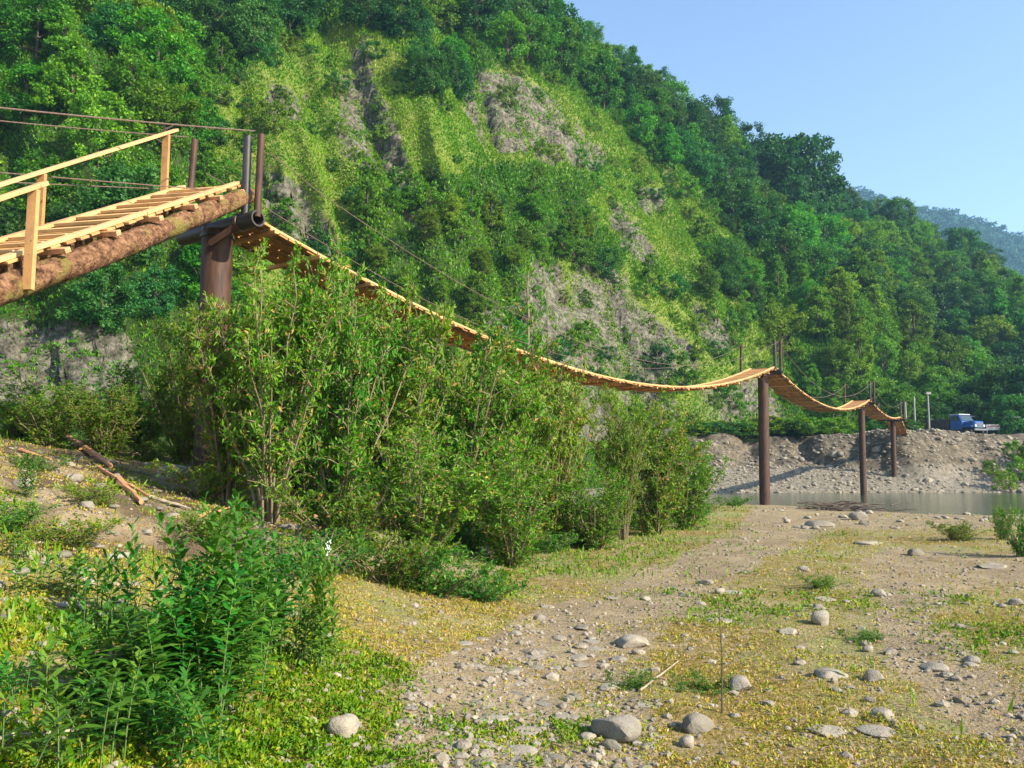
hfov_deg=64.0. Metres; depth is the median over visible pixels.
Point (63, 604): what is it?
stone
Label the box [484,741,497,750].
stone
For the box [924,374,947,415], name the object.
broadleaf tree
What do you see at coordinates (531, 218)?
hillside shrub
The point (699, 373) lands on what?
hillside shrub
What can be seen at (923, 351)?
broadleaf tree
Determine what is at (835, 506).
driftwood pile
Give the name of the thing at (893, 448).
bridge tower
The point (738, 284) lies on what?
hillside shrub
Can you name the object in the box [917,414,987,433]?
parked truck
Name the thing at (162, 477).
stone
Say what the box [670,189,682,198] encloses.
hillside shrub
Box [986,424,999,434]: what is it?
banner
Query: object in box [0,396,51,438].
willow shrub
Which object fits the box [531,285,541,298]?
hillside shrub
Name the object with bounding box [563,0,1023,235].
sky
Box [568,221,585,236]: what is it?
hillside shrub
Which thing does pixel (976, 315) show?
broadleaf tree
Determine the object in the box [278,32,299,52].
hillside shrub
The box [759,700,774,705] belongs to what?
stone
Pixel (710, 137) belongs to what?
broadleaf tree
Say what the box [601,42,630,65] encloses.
broadleaf tree
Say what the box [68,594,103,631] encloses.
stick
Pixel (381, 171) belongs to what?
hillside shrub
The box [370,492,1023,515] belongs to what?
river water
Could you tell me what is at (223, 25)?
broadleaf tree
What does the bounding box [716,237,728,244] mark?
hillside shrub
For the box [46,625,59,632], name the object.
stone
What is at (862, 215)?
broadleaf tree
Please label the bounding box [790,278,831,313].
broadleaf tree
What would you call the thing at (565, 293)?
hillside shrub
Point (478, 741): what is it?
stone
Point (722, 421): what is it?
hillside shrub
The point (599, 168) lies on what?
hillside shrub
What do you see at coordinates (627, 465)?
willow shrub
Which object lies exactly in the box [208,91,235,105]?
hillside shrub
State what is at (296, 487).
willow shrub
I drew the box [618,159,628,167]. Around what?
hillside shrub
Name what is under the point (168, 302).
broadleaf tree
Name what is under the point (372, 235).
hillside shrub
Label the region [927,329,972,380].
broadleaf tree
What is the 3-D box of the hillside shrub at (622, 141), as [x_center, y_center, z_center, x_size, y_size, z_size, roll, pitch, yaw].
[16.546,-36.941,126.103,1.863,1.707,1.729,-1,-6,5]
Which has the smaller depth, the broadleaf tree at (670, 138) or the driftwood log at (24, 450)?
the driftwood log at (24, 450)
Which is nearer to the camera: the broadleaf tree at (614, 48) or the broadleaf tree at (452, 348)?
the broadleaf tree at (452, 348)
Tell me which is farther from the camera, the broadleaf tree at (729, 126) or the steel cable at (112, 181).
the broadleaf tree at (729, 126)
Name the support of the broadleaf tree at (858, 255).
on the hill at (116, 336)
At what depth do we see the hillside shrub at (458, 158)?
78.38 m
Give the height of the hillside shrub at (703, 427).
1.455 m
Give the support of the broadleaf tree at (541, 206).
on the hill at (116, 336)
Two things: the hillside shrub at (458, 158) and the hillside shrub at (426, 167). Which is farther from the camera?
the hillside shrub at (458, 158)
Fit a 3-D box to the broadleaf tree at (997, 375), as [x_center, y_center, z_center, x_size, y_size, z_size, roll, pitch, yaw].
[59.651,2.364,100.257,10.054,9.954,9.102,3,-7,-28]
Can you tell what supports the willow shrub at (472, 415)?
on the ground at (740, 556)
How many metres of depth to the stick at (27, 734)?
3.43 m
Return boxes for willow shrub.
[0,376,100,449]
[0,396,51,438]
[47,380,159,457]
[101,363,187,451]
[136,308,234,466]
[166,290,279,505]
[167,330,269,483]
[190,237,350,523]
[234,284,367,497]
[241,226,426,533]
[326,415,517,566]
[336,273,463,536]
[380,296,555,544]
[441,428,582,567]
[446,321,575,530]
[494,346,607,544]
[553,464,635,549]
[583,381,660,539]
[593,387,711,534]
[640,440,734,529]
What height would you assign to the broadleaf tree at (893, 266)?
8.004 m
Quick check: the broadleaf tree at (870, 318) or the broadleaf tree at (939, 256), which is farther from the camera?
the broadleaf tree at (939, 256)
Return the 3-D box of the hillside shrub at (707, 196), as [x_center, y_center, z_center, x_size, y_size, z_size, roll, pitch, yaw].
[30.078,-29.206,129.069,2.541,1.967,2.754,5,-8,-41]
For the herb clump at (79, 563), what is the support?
on the ground at (740, 556)
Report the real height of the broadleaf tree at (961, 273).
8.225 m
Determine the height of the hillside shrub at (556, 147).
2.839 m
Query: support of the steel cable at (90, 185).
attached to the bridge tower at (216, 238)
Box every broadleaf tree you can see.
[0,0,51,57]
[0,0,77,58]
[0,62,62,129]
[0,68,18,120]
[0,203,25,236]
[3,148,84,212]
[28,33,109,117]
[43,5,76,50]
[44,201,84,223]
[54,262,144,334]
[56,159,180,263]
[62,77,144,167]
[65,0,140,42]
[75,0,147,59]
[100,43,171,112]
[103,6,206,85]
[112,149,185,213]
[114,0,182,51]
[124,75,203,156]
[127,261,181,320]
[151,0,191,19]
[157,0,201,14]
[159,242,240,314]
[170,28,193,65]
[177,91,223,146]
[180,48,217,99]
[193,0,250,49]
[193,191,236,255]
[195,142,225,186]
[196,0,233,20]
[197,181,214,220]
[207,31,236,73]
[214,0,279,28]
[229,0,283,55]
[230,277,256,329]
[257,0,289,19]
[277,0,327,33]
[297,0,320,15]
[336,0,385,30]
[352,178,383,219]
[365,242,387,271]
[378,0,432,38]
[384,329,400,368]
[390,185,419,220]
[393,277,411,300]
[403,33,444,75]
[408,50,451,100]
[409,0,437,23]
[410,206,442,244]
[413,6,434,42]
[424,0,468,33]
[432,275,448,299]
[433,43,462,82]
[439,192,466,226]
[440,32,471,73]
[444,343,460,358]
[449,53,475,101]
[452,0,506,32]
[457,271,494,328]
[458,26,478,54]
[460,178,483,217]
[468,244,493,274]
[480,191,505,230]
[483,11,530,63]
[484,0,512,20]
[485,316,530,348]
[505,242,527,266]
[507,0,537,33]
[507,5,556,73]
[513,0,566,38]
[513,224,532,250]
[514,9,565,69]
[519,190,549,225]
[533,234,556,263]
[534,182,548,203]
[538,0,596,72]
[542,14,589,76]
[551,223,576,259]
[562,205,583,235]
[564,235,595,274]
[576,33,612,85]
[576,53,590,87]
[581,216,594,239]
[582,48,624,109]
[583,20,604,39]
[586,24,604,43]
[591,243,620,280]
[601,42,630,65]
[603,41,621,76]
[612,48,645,90]
[617,64,645,93]
[617,100,657,145]
[620,84,640,119]
[623,44,645,83]
[629,86,678,135]
[631,70,666,104]
[641,64,663,88]
[645,83,670,118]
[653,122,685,162]
[658,66,675,87]
[661,126,696,165]
[662,87,679,112]
[663,75,694,110]
[665,94,708,135]
[665,95,688,134]
[680,122,714,170]
[684,136,724,187]
[690,106,729,151]
[694,267,722,299]
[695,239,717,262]
[699,94,735,130]
[699,132,722,172]
[701,260,717,285]
[705,170,764,228]
[710,150,761,203]
[712,114,741,145]
[712,240,743,273]
[715,182,739,206]
[716,115,745,159]
[717,264,747,296]
[723,142,759,176]
[727,121,768,153]
[730,304,748,322]
[731,167,765,194]
[732,256,766,288]
[736,192,785,244]
[737,184,766,226]
[739,136,758,167]
[742,281,765,315]
[743,252,754,274]
[751,175,769,194]
[752,256,764,271]
[753,132,850,212]
[756,182,788,223]
[758,223,809,280]
[760,170,777,191]
[760,301,808,356]
[762,255,788,297]
[764,292,783,313]
[767,200,821,247]
[769,202,817,237]
[774,175,818,208]
[779,231,809,268]
[780,370,797,404]
[785,412,805,419]
[786,241,837,287]
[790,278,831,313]
[792,263,813,299]
[799,286,842,341]
[801,363,821,396]
[804,213,854,256]
[808,199,833,234]
[811,187,836,216]
[811,337,858,384]
[815,246,860,276]
[817,242,850,265]
[817,375,851,423]
[818,224,841,256]
[819,266,854,310]
[819,266,861,296]
[827,218,863,248]
[831,191,854,224]
[832,291,879,345]
[834,186,864,222]
[834,296,864,343]
[836,207,874,234]
[838,246,887,306]
[842,232,883,256]
[843,324,877,378]
[847,219,886,254]
[848,370,897,419]
[851,238,892,261]
[854,259,889,308]
[861,198,877,221]
[862,283,890,330]
[863,308,904,365]
[865,335,900,376]
[869,196,887,217]
[869,206,888,218]
[869,248,893,282]
[871,214,903,240]
[875,382,926,421]
[876,196,910,235]
[877,231,904,256]
[877,262,901,302]
[880,256,911,290]
[882,196,919,230]
[882,244,915,283]
[884,242,901,262]
[884,298,907,336]
[886,284,915,313]
[892,349,923,381]
[895,288,948,338]
[895,390,925,419]
[897,299,935,354]
[899,383,917,394]
[900,230,912,249]
[901,249,935,287]
[901,281,933,303]
[902,341,937,375]
[905,247,924,273]
[908,222,932,242]
[909,218,936,247]
[910,276,942,314]
[912,244,923,254]
[915,381,963,418]
[918,280,975,339]
[919,219,942,242]
[919,242,943,267]
[919,364,962,394]
[922,401,952,419]
[924,250,962,281]
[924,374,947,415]
[927,238,947,252]
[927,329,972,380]
[933,253,971,284]
[936,307,977,340]
[940,226,986,268]
[942,248,970,268]
[942,276,972,304]
[943,347,994,381]
[944,393,985,431]
[946,269,985,302]
[946,373,965,390]
[949,317,976,353]
[950,378,969,413]
[951,335,984,368]
[953,231,984,255]
[955,377,998,413]
[959,268,1008,311]
[964,355,1014,388]
[966,296,1007,333]
[967,314,1018,356]
[968,363,1023,433]
[970,249,1003,289]
[970,355,1009,386]
[971,242,1007,270]
[972,401,1009,434]
[977,288,1013,344]
[978,259,1009,293]
[982,266,1022,297]
[987,341,1023,365]
[987,393,1023,434]
[988,254,1004,279]
[989,383,1002,400]
[995,365,1023,422]
[1004,288,1023,330]
[1005,275,1023,304]
[1007,299,1023,332]
[1007,308,1023,350]
[1016,336,1023,365]
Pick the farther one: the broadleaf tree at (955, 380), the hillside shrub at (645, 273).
the broadleaf tree at (955, 380)
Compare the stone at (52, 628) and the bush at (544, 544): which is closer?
the stone at (52, 628)
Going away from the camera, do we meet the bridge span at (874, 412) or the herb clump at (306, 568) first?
the herb clump at (306, 568)
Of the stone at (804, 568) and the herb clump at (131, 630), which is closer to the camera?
the herb clump at (131, 630)
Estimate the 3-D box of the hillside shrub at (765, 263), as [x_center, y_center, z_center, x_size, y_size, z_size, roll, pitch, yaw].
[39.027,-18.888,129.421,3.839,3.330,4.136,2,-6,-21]
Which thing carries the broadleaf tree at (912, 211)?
on the hill at (116, 336)
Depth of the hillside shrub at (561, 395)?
66.93 m
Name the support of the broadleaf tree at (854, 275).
on the hill at (116, 336)
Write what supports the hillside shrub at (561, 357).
on the hill at (116, 336)
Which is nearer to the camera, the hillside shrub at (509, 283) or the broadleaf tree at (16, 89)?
the broadleaf tree at (16, 89)
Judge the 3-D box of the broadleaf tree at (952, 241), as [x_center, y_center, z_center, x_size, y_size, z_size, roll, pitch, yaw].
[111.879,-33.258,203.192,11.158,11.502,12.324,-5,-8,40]
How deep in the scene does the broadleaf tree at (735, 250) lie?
111.67 m
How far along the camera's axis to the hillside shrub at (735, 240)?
117.26 m
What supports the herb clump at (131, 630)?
on the ground at (740, 556)
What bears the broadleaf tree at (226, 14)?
on the hill at (116, 336)
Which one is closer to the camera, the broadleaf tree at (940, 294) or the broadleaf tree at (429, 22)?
the broadleaf tree at (429, 22)
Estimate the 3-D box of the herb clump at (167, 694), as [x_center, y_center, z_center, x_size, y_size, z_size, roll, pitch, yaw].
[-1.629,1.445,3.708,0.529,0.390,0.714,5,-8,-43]
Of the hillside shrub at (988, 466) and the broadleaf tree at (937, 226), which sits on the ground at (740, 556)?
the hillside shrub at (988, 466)
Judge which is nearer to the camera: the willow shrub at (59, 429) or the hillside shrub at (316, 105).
the willow shrub at (59, 429)
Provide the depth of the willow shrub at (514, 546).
13.27 m
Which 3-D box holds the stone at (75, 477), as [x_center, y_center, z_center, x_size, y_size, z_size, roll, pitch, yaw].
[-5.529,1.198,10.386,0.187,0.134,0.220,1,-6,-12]
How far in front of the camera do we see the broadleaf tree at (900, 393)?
97.82 m
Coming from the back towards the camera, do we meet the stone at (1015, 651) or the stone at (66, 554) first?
the stone at (1015, 651)
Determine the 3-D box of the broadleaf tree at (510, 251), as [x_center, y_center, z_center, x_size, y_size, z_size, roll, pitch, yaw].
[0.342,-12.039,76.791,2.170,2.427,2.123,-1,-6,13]
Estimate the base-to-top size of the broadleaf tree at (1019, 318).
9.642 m
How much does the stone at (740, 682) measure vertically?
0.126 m
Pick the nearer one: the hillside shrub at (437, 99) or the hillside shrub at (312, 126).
the hillside shrub at (312, 126)
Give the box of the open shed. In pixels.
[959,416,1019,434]
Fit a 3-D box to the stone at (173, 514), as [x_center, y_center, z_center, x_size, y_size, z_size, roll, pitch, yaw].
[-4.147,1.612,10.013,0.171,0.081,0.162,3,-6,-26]
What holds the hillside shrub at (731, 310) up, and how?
on the hill at (116, 336)
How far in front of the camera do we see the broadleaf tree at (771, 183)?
171.98 m
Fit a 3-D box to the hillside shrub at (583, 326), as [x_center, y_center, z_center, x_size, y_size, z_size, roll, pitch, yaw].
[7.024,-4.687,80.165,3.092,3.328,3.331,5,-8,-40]
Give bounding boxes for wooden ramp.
[0,129,254,306]
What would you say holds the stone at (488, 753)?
on the ground at (740, 556)
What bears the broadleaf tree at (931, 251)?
on the hill at (116, 336)
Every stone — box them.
[0,581,5,589]
[12,477,32,487]
[12,567,29,574]
[19,550,39,558]
[35,557,51,564]
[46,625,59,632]
[53,551,71,557]
[55,520,71,531]
[55,601,69,607]
[64,461,75,465]
[68,473,83,481]
[77,501,95,510]
[79,579,94,587]
[89,543,104,548]
[103,553,123,559]
[107,504,119,507]
[121,581,141,588]
[142,529,152,535]
[154,464,190,480]
[165,513,178,516]
[275,523,300,530]
[327,713,359,737]
[371,761,393,767]
[402,704,417,710]
[434,722,454,730]
[447,741,457,749]
[454,740,471,750]
[454,752,469,758]
[458,641,472,645]
[469,700,494,707]
[469,758,497,767]
[472,738,485,746]
[474,664,485,667]
[477,545,491,554]
[479,713,509,723]
[479,749,493,757]
[484,666,502,672]
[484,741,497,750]
[497,744,537,754]
[497,763,513,767]
[500,666,522,671]
[505,669,519,675]
[509,631,521,635]
[510,680,527,686]
[510,755,535,764]
[511,691,525,694]
[514,726,541,735]
[519,648,546,653]
[520,697,530,702]
[524,652,543,658]
[529,662,544,669]
[533,614,545,619]
[535,700,561,706]
[538,697,548,700]
[538,721,551,727]
[540,604,553,607]
[541,756,550,762]
[546,737,559,741]
[548,753,564,760]
[551,665,561,669]
[552,635,566,640]
[554,712,569,718]
[568,693,580,700]
[569,654,587,660]
[569,714,579,719]
[572,662,589,667]
[573,643,588,648]
[575,624,588,629]
[579,732,595,740]
[583,639,600,643]
[584,702,600,709]
[585,646,604,651]
[587,636,595,639]
[590,714,641,742]
[600,683,619,690]
[601,739,621,750]
[604,596,620,599]
[611,656,626,660]
[614,634,649,648]
[631,649,645,654]
[635,701,657,707]
[639,596,650,600]
[641,742,654,749]
[669,721,676,727]
[678,592,692,596]
[679,735,693,747]
[682,713,713,733]
[695,601,705,604]
[698,579,713,584]
[706,617,731,622]
[714,588,724,593]
[725,590,742,593]
[728,675,751,690]
[729,713,739,718]
[729,760,738,765]
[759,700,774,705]
[778,627,796,634]
[791,470,799,473]
[793,659,805,664]
[797,566,810,571]
[804,520,834,526]
[804,724,847,737]
[811,525,819,528]
[811,610,828,625]
[813,596,835,601]
[813,604,825,609]
[813,667,848,678]
[829,451,835,456]
[830,687,841,692]
[836,451,843,456]
[848,512,867,519]
[853,541,882,544]
[855,725,896,737]
[858,521,868,524]
[862,645,872,651]
[863,669,884,682]
[863,696,875,701]
[869,707,894,721]
[870,589,886,596]
[871,446,880,452]
[883,648,897,653]
[907,548,924,555]
[920,662,948,671]
[923,478,932,482]
[939,671,953,677]
[954,623,966,628]
[962,662,978,666]
[963,655,980,663]
[968,457,976,461]
[977,563,1006,568]
[997,603,1005,607]
[1008,598,1023,605]
[1008,649,1018,653]
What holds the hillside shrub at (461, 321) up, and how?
on the hill at (116, 336)
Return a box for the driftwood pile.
[795,500,916,511]
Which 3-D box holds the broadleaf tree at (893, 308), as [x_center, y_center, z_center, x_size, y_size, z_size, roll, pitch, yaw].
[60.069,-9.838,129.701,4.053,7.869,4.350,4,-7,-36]
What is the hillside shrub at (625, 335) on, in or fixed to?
on the hill at (116, 336)
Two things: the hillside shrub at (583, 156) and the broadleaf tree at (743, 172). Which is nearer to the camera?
the hillside shrub at (583, 156)
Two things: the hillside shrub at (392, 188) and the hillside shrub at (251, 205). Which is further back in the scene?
the hillside shrub at (392, 188)
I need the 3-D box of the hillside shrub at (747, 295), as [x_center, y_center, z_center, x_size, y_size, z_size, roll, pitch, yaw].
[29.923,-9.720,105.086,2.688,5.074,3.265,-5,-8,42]
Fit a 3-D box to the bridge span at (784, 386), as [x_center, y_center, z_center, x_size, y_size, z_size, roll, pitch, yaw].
[18.414,0.245,49.064,1.884,2.665,21.635,-4,-7,34]
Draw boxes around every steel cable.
[0,107,254,131]
[0,120,187,136]
[0,172,231,191]
[0,181,159,188]
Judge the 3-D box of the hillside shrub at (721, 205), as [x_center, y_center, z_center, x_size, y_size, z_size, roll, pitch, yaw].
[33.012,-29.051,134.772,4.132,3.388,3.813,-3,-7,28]
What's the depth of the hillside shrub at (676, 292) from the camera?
94.11 m
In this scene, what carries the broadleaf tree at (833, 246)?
on the hill at (116, 336)
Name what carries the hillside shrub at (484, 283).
on the hill at (116, 336)
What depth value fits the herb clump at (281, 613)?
5.37 m
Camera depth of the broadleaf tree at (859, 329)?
108.21 m
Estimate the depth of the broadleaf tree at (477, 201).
72.59 m
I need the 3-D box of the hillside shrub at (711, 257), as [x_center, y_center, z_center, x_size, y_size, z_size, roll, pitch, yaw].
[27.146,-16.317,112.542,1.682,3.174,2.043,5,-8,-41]
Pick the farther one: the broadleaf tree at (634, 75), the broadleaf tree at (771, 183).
the broadleaf tree at (771, 183)
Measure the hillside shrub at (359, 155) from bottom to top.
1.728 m
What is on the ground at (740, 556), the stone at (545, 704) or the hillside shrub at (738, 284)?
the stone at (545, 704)
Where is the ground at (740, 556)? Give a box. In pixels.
[0,430,1023,767]
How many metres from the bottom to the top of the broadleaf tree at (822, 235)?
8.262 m
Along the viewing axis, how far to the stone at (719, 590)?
10.60 m
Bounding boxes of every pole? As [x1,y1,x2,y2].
[913,397,915,420]
[925,392,930,428]
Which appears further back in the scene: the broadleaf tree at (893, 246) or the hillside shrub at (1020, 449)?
the broadleaf tree at (893, 246)
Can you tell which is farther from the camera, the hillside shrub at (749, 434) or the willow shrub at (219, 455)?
the hillside shrub at (749, 434)
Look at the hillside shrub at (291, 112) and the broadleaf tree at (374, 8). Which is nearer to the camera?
the hillside shrub at (291, 112)
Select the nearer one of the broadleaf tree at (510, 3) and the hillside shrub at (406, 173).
the hillside shrub at (406, 173)
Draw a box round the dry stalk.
[717,600,725,712]
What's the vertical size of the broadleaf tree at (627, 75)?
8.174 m
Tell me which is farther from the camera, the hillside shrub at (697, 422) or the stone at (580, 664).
the hillside shrub at (697, 422)
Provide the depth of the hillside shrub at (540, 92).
110.73 m
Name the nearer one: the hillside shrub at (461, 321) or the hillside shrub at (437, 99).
the hillside shrub at (461, 321)
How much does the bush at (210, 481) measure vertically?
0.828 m
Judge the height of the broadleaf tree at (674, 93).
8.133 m
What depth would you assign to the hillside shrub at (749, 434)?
76.85 m
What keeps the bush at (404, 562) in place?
on the ground at (740, 556)
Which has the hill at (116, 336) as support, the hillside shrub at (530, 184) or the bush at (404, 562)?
the hillside shrub at (530, 184)
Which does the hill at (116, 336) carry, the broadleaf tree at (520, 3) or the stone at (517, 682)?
the broadleaf tree at (520, 3)
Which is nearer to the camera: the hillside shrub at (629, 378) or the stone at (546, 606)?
the stone at (546, 606)
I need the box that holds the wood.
[839,185,1023,278]
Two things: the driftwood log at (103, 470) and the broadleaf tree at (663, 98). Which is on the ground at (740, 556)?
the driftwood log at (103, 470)
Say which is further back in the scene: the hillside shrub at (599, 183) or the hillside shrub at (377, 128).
the hillside shrub at (599, 183)
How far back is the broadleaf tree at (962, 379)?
112.69 m
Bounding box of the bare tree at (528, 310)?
[520,270,537,347]
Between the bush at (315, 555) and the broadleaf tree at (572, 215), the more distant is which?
the broadleaf tree at (572, 215)
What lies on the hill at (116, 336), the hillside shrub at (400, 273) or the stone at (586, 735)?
the hillside shrub at (400, 273)
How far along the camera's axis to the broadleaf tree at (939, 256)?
178.34 m
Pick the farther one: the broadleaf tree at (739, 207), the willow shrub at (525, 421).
the broadleaf tree at (739, 207)
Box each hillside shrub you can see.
[205,116,239,145]
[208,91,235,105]
[219,157,236,174]
[225,69,243,84]
[232,245,270,272]
[233,178,261,213]
[235,97,255,109]
[236,108,259,128]
[238,126,256,151]
[252,99,288,132]
[255,41,283,67]
[262,287,293,314]
[267,190,283,202]
[270,51,283,59]
[270,83,292,100]
[273,197,299,227]
[274,90,297,115]
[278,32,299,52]
[284,220,303,243]
[289,23,310,38]
[303,227,329,247]
[304,44,319,53]
[304,122,319,134]
[308,99,320,111]
[312,235,356,262]
[317,21,326,33]
[321,37,329,47]
[322,52,337,69]
[322,77,347,101]
[323,70,351,90]
[324,157,338,171]
[325,113,350,135]
[340,186,357,203]
[347,197,369,226]
[349,149,364,160]
[357,228,379,261]
[359,39,388,58]
[368,153,385,176]
[369,124,387,140]
[371,103,377,112]
[380,184,412,207]
[383,235,415,260]
[389,66,413,82]
[391,83,410,94]
[393,265,418,294]
[397,162,414,181]
[415,181,446,205]
[420,162,439,179]
[423,302,433,335]
[429,257,442,272]
[434,87,450,111]
[437,314,474,340]
[441,99,453,111]
[445,215,481,240]
[452,153,463,163]
[475,274,497,300]
[480,274,498,289]
[484,190,508,206]
[489,249,498,260]
[494,83,516,107]
[499,216,508,228]
[500,277,515,300]
[508,56,530,76]
[508,198,515,212]
[514,296,536,315]
[517,204,545,220]
[522,222,544,247]
[523,171,544,197]
[529,139,548,155]
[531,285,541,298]
[533,87,544,97]
[535,166,545,175]
[542,69,559,82]
[547,143,565,159]
[549,339,573,360]
[556,333,574,346]
[557,180,570,191]
[557,392,586,411]
[558,288,567,302]
[561,76,568,85]
[561,122,573,134]
[563,328,588,353]
[566,193,586,216]
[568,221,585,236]
[570,318,603,347]
[574,146,588,167]
[579,189,588,197]
[580,289,594,306]
[582,254,596,272]
[584,119,595,130]
[584,204,600,219]
[589,162,603,170]
[589,171,609,189]
[590,108,598,116]
[590,356,609,376]
[591,122,601,130]
[597,345,616,359]
[606,196,618,208]
[609,156,621,165]
[609,276,623,283]
[611,108,626,124]
[617,138,624,145]
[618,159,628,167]
[623,326,629,338]
[626,373,653,393]
[627,403,648,418]
[631,151,648,167]
[632,160,644,172]
[633,181,647,199]
[634,252,661,286]
[634,279,656,296]
[639,343,678,370]
[643,187,665,202]
[645,145,660,166]
[646,175,655,182]
[646,317,657,334]
[651,273,691,299]
[656,377,680,398]
[656,396,672,433]
[658,168,667,182]
[658,205,666,213]
[663,183,675,195]
[667,171,679,181]
[668,312,681,321]
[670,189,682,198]
[673,350,698,385]
[676,175,703,198]
[679,289,691,306]
[681,206,697,219]
[681,420,689,431]
[685,176,698,194]
[685,298,695,306]
[685,313,706,332]
[685,424,718,435]
[686,412,701,425]
[688,216,709,238]
[688,369,706,384]
[688,420,730,434]
[688,421,725,433]
[689,421,734,433]
[690,338,706,359]
[693,233,712,248]
[695,256,710,275]
[696,193,710,200]
[698,197,722,215]
[699,316,710,324]
[703,286,720,298]
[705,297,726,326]
[705,339,730,358]
[708,254,717,270]
[708,393,723,408]
[710,196,723,213]
[711,237,722,254]
[712,212,728,226]
[712,420,757,437]
[714,385,744,412]
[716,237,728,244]
[718,213,735,226]
[720,318,753,347]
[723,306,740,326]
[724,282,742,296]
[728,214,745,238]
[729,238,742,254]
[730,351,737,363]
[732,421,770,435]
[733,315,751,331]
[734,431,757,441]
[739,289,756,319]
[746,415,793,433]
[747,304,764,319]
[748,359,769,368]
[754,253,769,266]
[756,336,766,349]
[756,419,819,435]
[765,331,778,352]
[770,422,804,435]
[773,417,813,431]
[776,421,818,434]
[784,415,826,433]
[787,427,823,437]
[812,417,838,424]
[812,417,865,432]
[816,425,850,434]
[818,421,853,434]
[865,420,921,429]
[865,423,886,430]
[867,417,925,430]
[881,420,924,430]
[980,459,1002,474]
[990,470,1018,489]
[1000,455,1023,482]
[1001,440,1023,459]
[1013,441,1023,470]
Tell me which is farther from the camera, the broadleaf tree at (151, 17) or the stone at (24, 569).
the broadleaf tree at (151, 17)
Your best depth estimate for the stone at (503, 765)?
4.26 m
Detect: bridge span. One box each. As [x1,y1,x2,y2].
[206,152,777,392]
[745,347,871,411]
[847,385,902,419]
[879,403,912,434]
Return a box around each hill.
[0,0,992,494]
[850,190,1023,277]
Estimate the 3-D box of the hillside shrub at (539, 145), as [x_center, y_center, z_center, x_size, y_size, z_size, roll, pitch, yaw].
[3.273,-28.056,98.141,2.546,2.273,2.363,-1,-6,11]
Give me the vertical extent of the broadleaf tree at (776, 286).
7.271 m
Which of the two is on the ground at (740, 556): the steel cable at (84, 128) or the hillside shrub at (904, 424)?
the hillside shrub at (904, 424)
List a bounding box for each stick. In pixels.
[0,724,103,742]
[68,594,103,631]
[639,661,677,690]
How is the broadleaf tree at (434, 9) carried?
on the hill at (116, 336)
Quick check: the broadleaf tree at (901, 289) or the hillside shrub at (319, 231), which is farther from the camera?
the broadleaf tree at (901, 289)
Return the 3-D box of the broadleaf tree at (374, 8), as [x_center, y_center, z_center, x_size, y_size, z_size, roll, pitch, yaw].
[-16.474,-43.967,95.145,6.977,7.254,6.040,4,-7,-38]
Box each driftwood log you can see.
[18,448,51,459]
[65,434,112,467]
[96,465,149,497]
[115,476,143,503]
[149,495,190,509]
[199,505,235,517]
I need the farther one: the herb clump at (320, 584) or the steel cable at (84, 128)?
the steel cable at (84, 128)
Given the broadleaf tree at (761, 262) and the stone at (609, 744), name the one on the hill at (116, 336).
the broadleaf tree at (761, 262)
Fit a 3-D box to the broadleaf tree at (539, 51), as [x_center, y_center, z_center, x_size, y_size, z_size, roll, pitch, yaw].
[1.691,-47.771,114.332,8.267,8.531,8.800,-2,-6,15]
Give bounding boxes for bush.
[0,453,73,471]
[0,501,61,531]
[23,513,126,547]
[56,482,132,507]
[121,438,176,461]
[144,458,257,502]
[164,510,250,542]
[220,527,378,577]
[265,477,418,553]
[328,526,461,589]
[360,542,496,599]
[407,512,496,551]
[447,568,528,603]
[455,520,560,553]
[525,529,582,553]
[535,514,630,547]
[603,667,657,690]
[621,510,677,528]
[665,502,727,518]
[665,668,734,695]
[715,495,758,505]
[795,572,850,587]
[834,627,894,642]
[925,520,992,541]
[988,502,1018,539]
[995,507,1023,555]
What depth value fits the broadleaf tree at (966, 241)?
218.56 m
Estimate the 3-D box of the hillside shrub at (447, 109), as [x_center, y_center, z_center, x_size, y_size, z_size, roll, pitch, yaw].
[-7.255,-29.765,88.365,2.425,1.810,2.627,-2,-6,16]
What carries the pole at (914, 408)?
on the ground at (740, 556)
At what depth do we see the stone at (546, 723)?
5.03 m
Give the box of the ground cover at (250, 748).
[0,428,1023,767]
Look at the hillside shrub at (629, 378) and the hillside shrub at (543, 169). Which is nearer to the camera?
the hillside shrub at (629, 378)
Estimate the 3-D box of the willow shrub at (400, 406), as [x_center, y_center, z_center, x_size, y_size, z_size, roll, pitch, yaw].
[-2.011,0.361,13.792,2.314,4.822,2.609,2,-6,-20]
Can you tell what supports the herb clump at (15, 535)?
on the ground at (740, 556)
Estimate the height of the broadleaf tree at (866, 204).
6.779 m
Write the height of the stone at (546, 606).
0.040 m
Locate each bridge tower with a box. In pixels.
[176,133,264,479]
[738,340,782,504]
[843,381,875,494]
[877,401,904,476]
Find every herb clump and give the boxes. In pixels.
[0,524,34,560]
[0,639,155,767]
[0,640,41,712]
[2,546,116,602]
[16,462,42,498]
[47,601,182,714]
[57,669,200,746]
[71,515,192,643]
[80,652,216,758]
[100,589,232,695]
[125,552,252,711]
[133,648,243,767]
[145,489,263,682]
[169,578,291,724]
[193,491,266,547]
[194,529,288,674]
[216,550,302,657]
[250,539,315,642]
[255,594,333,669]
[295,540,346,672]
[321,516,371,577]
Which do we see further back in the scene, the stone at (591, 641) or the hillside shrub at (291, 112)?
the hillside shrub at (291, 112)
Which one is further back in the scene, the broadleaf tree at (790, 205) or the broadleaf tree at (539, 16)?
the broadleaf tree at (790, 205)

